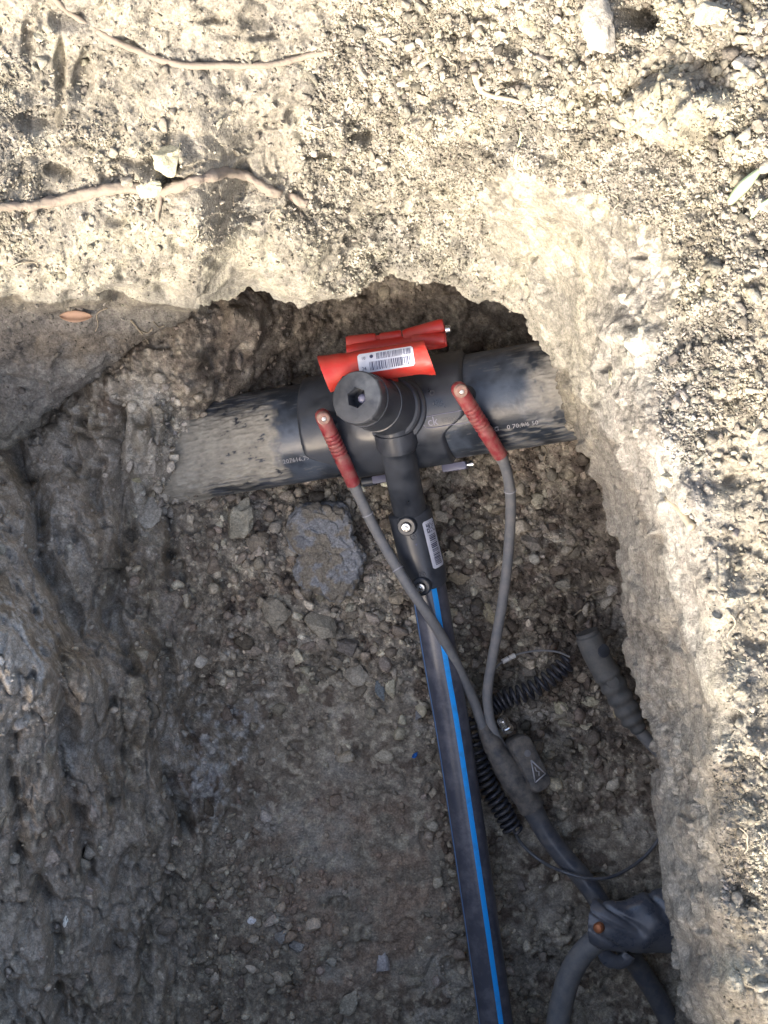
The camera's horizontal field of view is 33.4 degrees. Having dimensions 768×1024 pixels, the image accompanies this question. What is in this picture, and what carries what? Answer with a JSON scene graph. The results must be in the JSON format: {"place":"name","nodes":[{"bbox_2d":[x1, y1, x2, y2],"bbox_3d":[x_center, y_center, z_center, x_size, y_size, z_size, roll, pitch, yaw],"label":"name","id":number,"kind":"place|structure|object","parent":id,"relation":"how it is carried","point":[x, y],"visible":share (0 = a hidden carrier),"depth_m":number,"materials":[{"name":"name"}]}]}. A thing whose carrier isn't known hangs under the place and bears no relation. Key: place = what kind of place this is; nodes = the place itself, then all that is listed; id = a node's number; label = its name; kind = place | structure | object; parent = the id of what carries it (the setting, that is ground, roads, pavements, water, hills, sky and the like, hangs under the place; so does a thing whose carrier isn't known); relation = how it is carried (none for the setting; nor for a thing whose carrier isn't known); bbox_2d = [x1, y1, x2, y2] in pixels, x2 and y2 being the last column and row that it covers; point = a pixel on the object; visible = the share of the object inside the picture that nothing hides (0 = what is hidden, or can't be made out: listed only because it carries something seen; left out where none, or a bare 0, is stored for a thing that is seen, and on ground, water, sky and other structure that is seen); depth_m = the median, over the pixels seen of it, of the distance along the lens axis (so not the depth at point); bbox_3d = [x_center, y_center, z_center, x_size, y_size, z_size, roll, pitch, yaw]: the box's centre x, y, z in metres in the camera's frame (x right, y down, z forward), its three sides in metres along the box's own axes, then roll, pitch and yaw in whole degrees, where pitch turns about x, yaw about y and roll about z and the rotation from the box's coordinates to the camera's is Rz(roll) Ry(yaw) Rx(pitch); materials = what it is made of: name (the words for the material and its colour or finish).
{"place":"outdoors","nodes":[
{"label":"outdoors","id":0,"kind":"place"},
{"bbox_2d":[0,274,692,1023],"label":"pit floor","id":1,"kind":"structure","parent":0,"point":[120,754],"depth_m":1.51,"materials":[{"name":"soil"}]},
{"bbox_2d":[63,916,67,927],"bbox_3d":[-0.328,0.422,1.321,0.005,0.003,0.012,0,90,0],"label":"pale flake","id":2,"kind":"object","parent":1,"relation":"on","point":[65,921],"visible":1,"depth_m":1.32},
{"bbox_2d":[130,320,152,343],"bbox_3d":[-0.252,-0.186,1.353,0.018,0.075,0.024,0,90,0],"label":"rootlet","id":3,"kind":"object","parent":1,"relation":"on","point":[138,329],"visible":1,"depth_m":1.34,"materials":[{"name":"plant"}]},
{"bbox_2d":[138,497,161,528],"bbox_3d":[-0.270,0.001,1.478,0.030,0.021,0.045,0,90,0],"label":"stone","id":4,"kind":"object","parent":1,"relation":"on","point":[150,514],"visible":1,"depth_m":1.47,"materials":[{"name":"grey stone"}]},
{"bbox_2d":[228,496,253,538],"bbox_3d":[-0.169,0.006,1.506,0.033,0.024,0.050,0,90,0],"label":"soil clod","id":5,"kind":"object","parent":1,"relation":"on","point":[240,520],"visible":1,"depth_m":1.50,"materials":[{"name":"grey soil"}]},
{"bbox_2d":[247,916,255,923],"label":"stone","id":6,"kind":"object","parent":1,"relation":"on","point":[251,919],"visible":1,"depth_m":1.52,"materials":[{"name":"grey stone"}]},
{"bbox_2d":[246,534,267,551],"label":"soil clod","id":7,"kind":"object","parent":1,"relation":"on","point":[254,541],"visible":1,"depth_m":1.50,"materials":[{"name":"grey soil"}]},
{"bbox_2d":[262,597,290,630],"bbox_3d":[-0.129,0.118,1.505,0.036,0.020,0.029,43,90,0],"label":"soil clod","id":8,"kind":"object","parent":1,"relation":"on","point":[277,613],"visible":1,"depth_m":1.50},
{"bbox_2d":[274,930,286,943],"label":"stone","id":9,"kind":"object","parent":1,"relation":"on","point":[279,937],"visible":1,"depth_m":1.53,"materials":[{"name":"grey stone"}]},
{"bbox_2d":[289,941,303,952],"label":"stone","id":10,"kind":"object","parent":1,"relation":"on","point":[296,947],"visible":1,"depth_m":1.54,"materials":[{"name":"grey stone"}]},
{"bbox_2d":[297,684,308,693],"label":"stone","id":11,"kind":"object","parent":1,"relation":"on","point":[302,689],"visible":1,"depth_m":1.54,"materials":[{"name":"grey stone"}]},
{"bbox_2d":[304,613,336,638],"bbox_3d":[-0.075,0.135,1.520,0.039,0.027,0.031,0,90,0],"label":"stone","id":12,"kind":"object","parent":1,"relation":"on","point":[321,626],"visible":1,"depth_m":1.51,"materials":[{"name":"grey stone"}]},
{"bbox_2d":[286,500,366,605],"bbox_3d":[-0.068,0.048,1.521,0.097,0.070,0.125,0,90,0],"label":"stone","id":13,"kind":"object","parent":1,"relation":"on","point":[326,546],"visible":1,"depth_m":1.49,"materials":[{"name":"stone"}]},
{"bbox_2d":[0,276,680,1023],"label":"loose floor clods","id":14,"kind":"object","parent":1,"relation":"on","point":[248,646],"visible":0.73,"depth_m":1.52,"materials":[{"name":"soil"}]},
{"bbox_2d":[0,276,686,1023],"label":"fine floor crumbs","id":15,"kind":"object","parent":1,"relation":"on","point":[216,842],"visible":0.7,"depth_m":1.52,"materials":[{"name":"brown soil"}]},
{"bbox_2d":[336,639,358,657],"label":"stone","id":16,"kind":"object","parent":1,"relation":"on","point":[348,647],"visible":1,"depth_m":1.52,"materials":[{"name":"grey stone"}]},
{"bbox_2d":[339,990,357,1015],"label":"soil clod","id":17,"kind":"object","parent":1,"relation":"on","point":[348,1005],"visible":1,"depth_m":1.55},
{"bbox_2d":[345,603,353,612],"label":"stone","id":18,"kind":"object","parent":1,"relation":"on","point":[349,607],"visible":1,"depth_m":1.52,"materials":[{"name":"grey stone"}]},
{"bbox_2d":[344,664,368,686],"bbox_3d":[-0.034,0.194,1.533,0.023,0.018,0.032,-38,90,0],"label":"soil clod","id":19,"kind":"object","parent":1,"relation":"on","point":[356,676],"visible":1,"depth_m":1.53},
{"bbox_2d":[163,341,577,502],"bbox_3d":[0.027,-0.109,1.439,0.763,0.314,0.120,-9,90,0],"label":"water main pipe","id":20,"kind":"object","parent":1,"relation":"on","point":[245,442],"visible":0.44,"depth_m":1.42,"materials":[{"name":"plastic"}]},
{"bbox_2d":[132,477,140,482],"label":"stone","id":21,"kind":"object","parent":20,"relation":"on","point":[136,480],"visible":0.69,"depth_m":1.44,"materials":[{"name":"grey stone"}]},
{"bbox_2d":[297,350,475,517],"bbox_3d":[0.003,-0.080,1.385,0.199,0.196,0.195,0,90,0],"label":"tapping tee","id":22,"kind":"object","parent":20,"relation":"attached to","point":[392,432],"visible":0.84,"depth_m":1.38,"materials":[{"name":"black plastic"}]},
{"bbox_2d":[317,319,450,391],"bbox_3d":[0.004,-0.160,1.346,0.144,0.071,0.071,-9,90,0],"label":"red plastic clamp","id":23,"kind":"object","parent":22,"relation":"attached to","point":[394,355],"visible":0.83,"depth_m":1.32,"materials":[{"name":"plastic"}]},
{"bbox_2d":[388,504,446,595],"bbox_3d":[0.040,0.043,1.459,0.050,0.071,0.103,-15,90,0],"label":"pipe coupler","id":24,"kind":"object","parent":22,"relation":"attached to","point":[418,549],"visible":0.96,"depth_m":1.44,"materials":[{"name":"black plastic"}]},
{"bbox_2d":[315,381,675,1023],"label":"welding lead","id":25,"kind":"object","parent":22,"relation":"attached to","point":[520,770],"visible":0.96,"depth_m":1.50,"materials":[{"name":"grey rubber"}]},
{"bbox_2d":[588,888,673,969],"bbox_3d":[0.307,0.483,1.481,0.145,0.060,0.089,-9,90,0],"label":"plastic sleeve","id":26,"kind":"object","parent":25,"relation":"on","point":[639,923],"visible":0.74,"depth_m":1.46,"materials":[{"name":"black plastic"}]},
{"bbox_2d":[375,681,384,700],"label":"stone","id":27,"kind":"object","parent":1,"relation":"on","point":[379,690],"visible":1,"depth_m":1.53,"materials":[{"name":"grey stone"}]},
{"bbox_2d":[376,953,389,972],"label":"stone","id":28,"kind":"object","parent":1,"relation":"on","point":[383,963],"visible":1,"depth_m":1.55,"materials":[{"name":"grey stone"}]},
{"bbox_2d":[385,678,394,698],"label":"stone","id":29,"kind":"object","parent":1,"relation":"on","point":[390,687],"visible":1,"depth_m":1.53,"materials":[{"name":"grey stone"}]},
{"bbox_2d":[389,590,403,604],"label":"stone","id":30,"kind":"object","parent":1,"relation":"on","point":[397,598],"visible":1,"depth_m":1.51,"materials":[{"name":"grey stone"}]},
{"bbox_2d":[415,711,421,719],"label":"stone","id":31,"kind":"object","parent":1,"relation":"on","point":[417,715],"visible":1,"depth_m":1.54,"materials":[{"name":"grey stone"}]},
{"bbox_2d":[448,570,469,584],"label":"soil clod","id":32,"kind":"object","parent":1,"relation":"on","point":[455,578],"visible":1,"depth_m":1.52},
{"bbox_2d":[413,583,512,1023],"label":"service pipe","id":33,"kind":"object","parent":1,"relation":"on","point":[467,830],"visible":0.84,"depth_m":1.49,"materials":[{"name":"plastic"}]},
{"bbox_2d":[470,598,482,614],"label":"soil clod","id":34,"kind":"object","parent":1,"relation":"on","point":[475,609],"visible":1,"depth_m":1.53,"materials":[{"name":"grey soil"}]},
{"bbox_2d":[474,748,493,773],"bbox_3d":[0.123,0.302,1.560,0.027,0.017,0.042,-39,90,0],"label":"stone","id":35,"kind":"object","parent":1,"relation":"on","point":[477,756],"visible":0.23,"depth_m":1.55,"materials":[{"name":"grey stone"}]},
{"bbox_2d":[483,603,494,623],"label":"stone","id":36,"kind":"object","parent":1,"relation":"on","point":[490,616],"visible":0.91,"depth_m":1.53,"materials":[{"name":"beige stone"}]},
{"bbox_2d":[518,593,533,608],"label":"stone","id":37,"kind":"object","parent":1,"relation":"on","point":[526,601],"visible":1,"depth_m":1.53,"materials":[{"name":"grey stone"}]},
{"bbox_2d":[520,534,542,550],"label":"stone","id":38,"kind":"object","parent":1,"relation":"on","point":[532,543],"visible":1,"depth_m":1.52,"materials":[{"name":"grey stone"}]},
{"bbox_2d":[554,701,567,713],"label":"stone","id":39,"kind":"object","parent":1,"relation":"on","point":[558,709],"visible":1,"depth_m":1.56,"materials":[{"name":"grey stone"}]},
{"bbox_2d":[554,579,569,592],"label":"stone","id":40,"kind":"object","parent":1,"relation":"on","point":[563,585],"visible":1,"depth_m":1.54,"materials":[{"name":"grey stone"}]},
{"bbox_2d":[556,921,568,933],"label":"stone","id":41,"kind":"object","parent":1,"relation":"on","point":[562,927],"visible":1,"depth_m":1.56,"materials":[{"name":"grey stone"}]},
{"bbox_2d":[468,649,657,879],"bbox_3d":[0.205,0.309,1.525,0.193,0.052,0.296,-37,90,0],"label":"coiled cord","id":42,"kind":"object","parent":1,"relation":"on","point":[500,704],"visible":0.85,"depth_m":1.52,"materials":[{"name":"plastic"}]},
{"bbox_2d":[558,719,572,726],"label":"stone","id":43,"kind":"object","parent":1,"relation":"on","point":[561,722],"visible":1,"depth_m":1.56,"materials":[{"name":"grey stone"}]},
{"bbox_2d":[546,932,604,1023],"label":"cable","id":44,"kind":"object","parent":1,"relation":"on","point":[583,953],"visible":0.76,"depth_m":1.50,"materials":[{"name":"rubber"}]},
{"bbox_2d":[576,985,584,996],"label":"stone","id":45,"kind":"object","parent":1,"relation":"on","point":[580,990],"visible":0.86,"depth_m":1.56,"materials":[{"name":"grey stone"}]},
{"bbox_2d":[580,723,591,729],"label":"stone","id":46,"kind":"object","parent":1,"relation":"on","point":[586,726],"visible":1,"depth_m":1.56,"materials":[{"name":"grey stone"}]},
{"bbox_2d":[581,696,599,706],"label":"stone","id":47,"kind":"object","parent":1,"relation":"on","point":[591,701],"visible":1,"depth_m":1.56,"materials":[{"name":"grey stone"}]},
{"bbox_2d":[607,585,617,595],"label":"stone","id":48,"kind":"object","parent":1,"relation":"on","point":[612,590],"visible":1,"depth_m":1.54,"materials":[{"name":"grey stone"}]},
{"bbox_2d":[576,627,655,756],"bbox_3d":[0.291,0.233,1.503,0.038,0.040,0.219,-33,90,0],"label":"cable plug","id":49,"kind":"object","parent":1,"relation":"on","point":[608,677],"visible":0.9,"depth_m":1.49,"materials":[{"name":"rubber"}]},
{"bbox_2d":[0,0,767,1023],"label":"ground","id":50,"kind":"structure","parent":0,"point":[600,294],"depth_m":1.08,"materials":[{"name":"soil"}]},
{"bbox_2d":[33,30,46,41],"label":"soil clod","id":51,"kind":"object","parent":50,"relation":"on","point":[40,37],"visible":1,"depth_m":1.04,"materials":[{"name":"beige soil"}]},
{"bbox_2d":[59,310,92,322],"bbox_3d":[-0.311,-0.197,1.291,0.033,0.007,0.012,0,90,0],"label":"dry leaf","id":52,"kind":"object","parent":50,"relation":"on","point":[74,316],"visible":1,"depth_m":1.29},
{"bbox_2d":[104,2,112,12],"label":"soil clod","id":53,"kind":"object","parent":50,"relation":"on","point":[107,7],"visible":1,"depth_m":1.03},
{"bbox_2d":[0,166,308,220],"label":"tree root","id":54,"kind":"object","parent":50,"relation":"on","point":[213,175],"visible":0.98,"depth_m":1.11,"materials":[{"name":"brown plant"}]},
{"bbox_2d":[136,181,161,197],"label":"soil clod","id":55,"kind":"object","parent":54,"relation":"on","point":[150,189],"visible":1,"depth_m":1.09,"materials":[{"name":"beige soil"}]},
{"bbox_2d":[152,145,179,177],"bbox_3d":[-0.185,-0.302,1.092,0.024,0.016,0.035,0,90,0],"label":"soil clod","id":56,"kind":"object","parent":50,"relation":"on","point":[165,162],"visible":1,"depth_m":1.09,"materials":[{"name":"beige soil"}]},
{"bbox_2d":[53,0,334,69],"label":"thin root","id":57,"kind":"object","parent":50,"relation":"on","point":[194,65],"visible":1,"depth_m":1.07,"materials":[{"name":"brown plant"}]},
{"bbox_2d":[11,55,748,853],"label":"fine rootlets","id":58,"kind":"object","parent":50,"relation":"hanging from","point":[523,463],"visible":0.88,"depth_m":1.11,"materials":[{"name":"brown plant"}]},
{"bbox_2d":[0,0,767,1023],"bbox_3d":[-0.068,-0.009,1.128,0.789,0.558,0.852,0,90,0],"label":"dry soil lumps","id":59,"kind":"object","parent":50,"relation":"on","point":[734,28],"visible":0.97,"depth_m":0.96,"materials":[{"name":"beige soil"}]},
{"bbox_2d":[415,92,429,105],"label":"soil clod","id":60,"kind":"object","parent":50,"relation":"on","point":[423,99],"visible":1,"depth_m":1.07,"materials":[{"name":"beige soil"}]},
{"bbox_2d":[457,95,474,106],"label":"soil clod","id":61,"kind":"object","parent":50,"relation":"on","point":[466,102],"visible":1,"depth_m":1.04,"materials":[{"name":"beige soil"}]},
{"bbox_2d":[471,72,523,104],"bbox_3d":[0.089,-0.337,1.027,0.048,0.018,0.011,36,90,0],"label":"forked twig","id":62,"kind":"object","parent":50,"relation":"on","point":[476,76],"visible":1,"depth_m":1.03,"materials":[{"name":"beige wood"}]},
{"bbox_2d":[493,106,512,123],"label":"soil clod","id":63,"kind":"object","parent":50,"relation":"on","point":[502,113],"visible":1,"depth_m":1.04,"materials":[{"name":"beige soil"}]},
{"bbox_2d":[514,132,522,168],"bbox_3d":[0.110,-0.304,1.057,0.009,0.026,0.034,0,90,0],"label":"dry straw","id":64,"kind":"object","parent":50,"relation":"on","point":[515,160],"visible":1,"depth_m":1.06,"materials":[{"name":"beige plant"}]},
{"bbox_2d":[517,20,536,36],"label":"soil clod","id":65,"kind":"object","parent":50,"relation":"on","point":[528,29],"visible":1,"depth_m":0.98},
{"bbox_2d":[580,0,616,53],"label":"stone","id":66,"kind":"object","parent":50,"relation":"on","point":[597,26],"visible":1,"depth_m":0.92,"materials":[{"name":"white stone"}]},
{"bbox_2d":[608,370,611,383],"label":"stone","id":67,"kind":"object","parent":50,"relation":"on","point":[610,375],"visible":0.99,"depth_m":1.07,"materials":[{"name":"beige stone"}]},
{"bbox_2d":[632,426,638,432],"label":"stone","id":68,"kind":"object","parent":50,"relation":"on","point":[635,429],"visible":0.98,"depth_m":1.01,"materials":[{"name":"beige stone"}]},
{"bbox_2d":[660,472,673,487],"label":"soil clod","id":69,"kind":"object","parent":50,"relation":"on","point":[667,479],"visible":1,"depth_m":0.97,"materials":[{"name":"beige soil"}]},
{"bbox_2d":[663,496,695,530],"bbox_3d":[0.226,-0.001,0.982,0.007,0.050,0.032,-25,90,0],"label":"broken twig","id":70,"kind":"object","parent":50,"relation":"on","point":[690,524],"visible":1,"depth_m":0.96,"materials":[{"name":"beige wood"}]},
{"bbox_2d":[695,276,699,285],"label":"stone","id":71,"kind":"object","parent":50,"relation":"on","point":[697,282],"visible":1,"depth_m":0.93,"materials":[{"name":"beige stone"}]},
{"bbox_2d":[694,1,727,25],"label":"stone","id":72,"kind":"object","parent":50,"relation":"on","point":[708,13],"visible":1,"depth_m":0.86,"materials":[{"name":"white stone"}]},
{"bbox_2d":[731,55,756,69],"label":"soil clod","id":73,"kind":"object","parent":50,"relation":"on","point":[739,62],"visible":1,"depth_m":0.87,"materials":[{"name":"beige soil"}]},
{"bbox_2d":[727,168,767,219],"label":"grass tuft","id":74,"kind":"object","parent":50,"relation":"on","point":[743,186],"visible":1,"depth_m":0.88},
{"bbox_2d":[744,353,751,362],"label":"stone","id":75,"kind":"object","parent":50,"relation":"on","point":[747,357],"visible":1,"depth_m":0.92,"materials":[{"name":"grey stone"}]},
{"bbox_2d":[755,17,767,32],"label":"soil clod","id":76,"kind":"object","parent":50,"relation":"on","point":[760,22],"visible":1,"depth_m":0.86,"materials":[{"name":"beige soil"}]}
]}

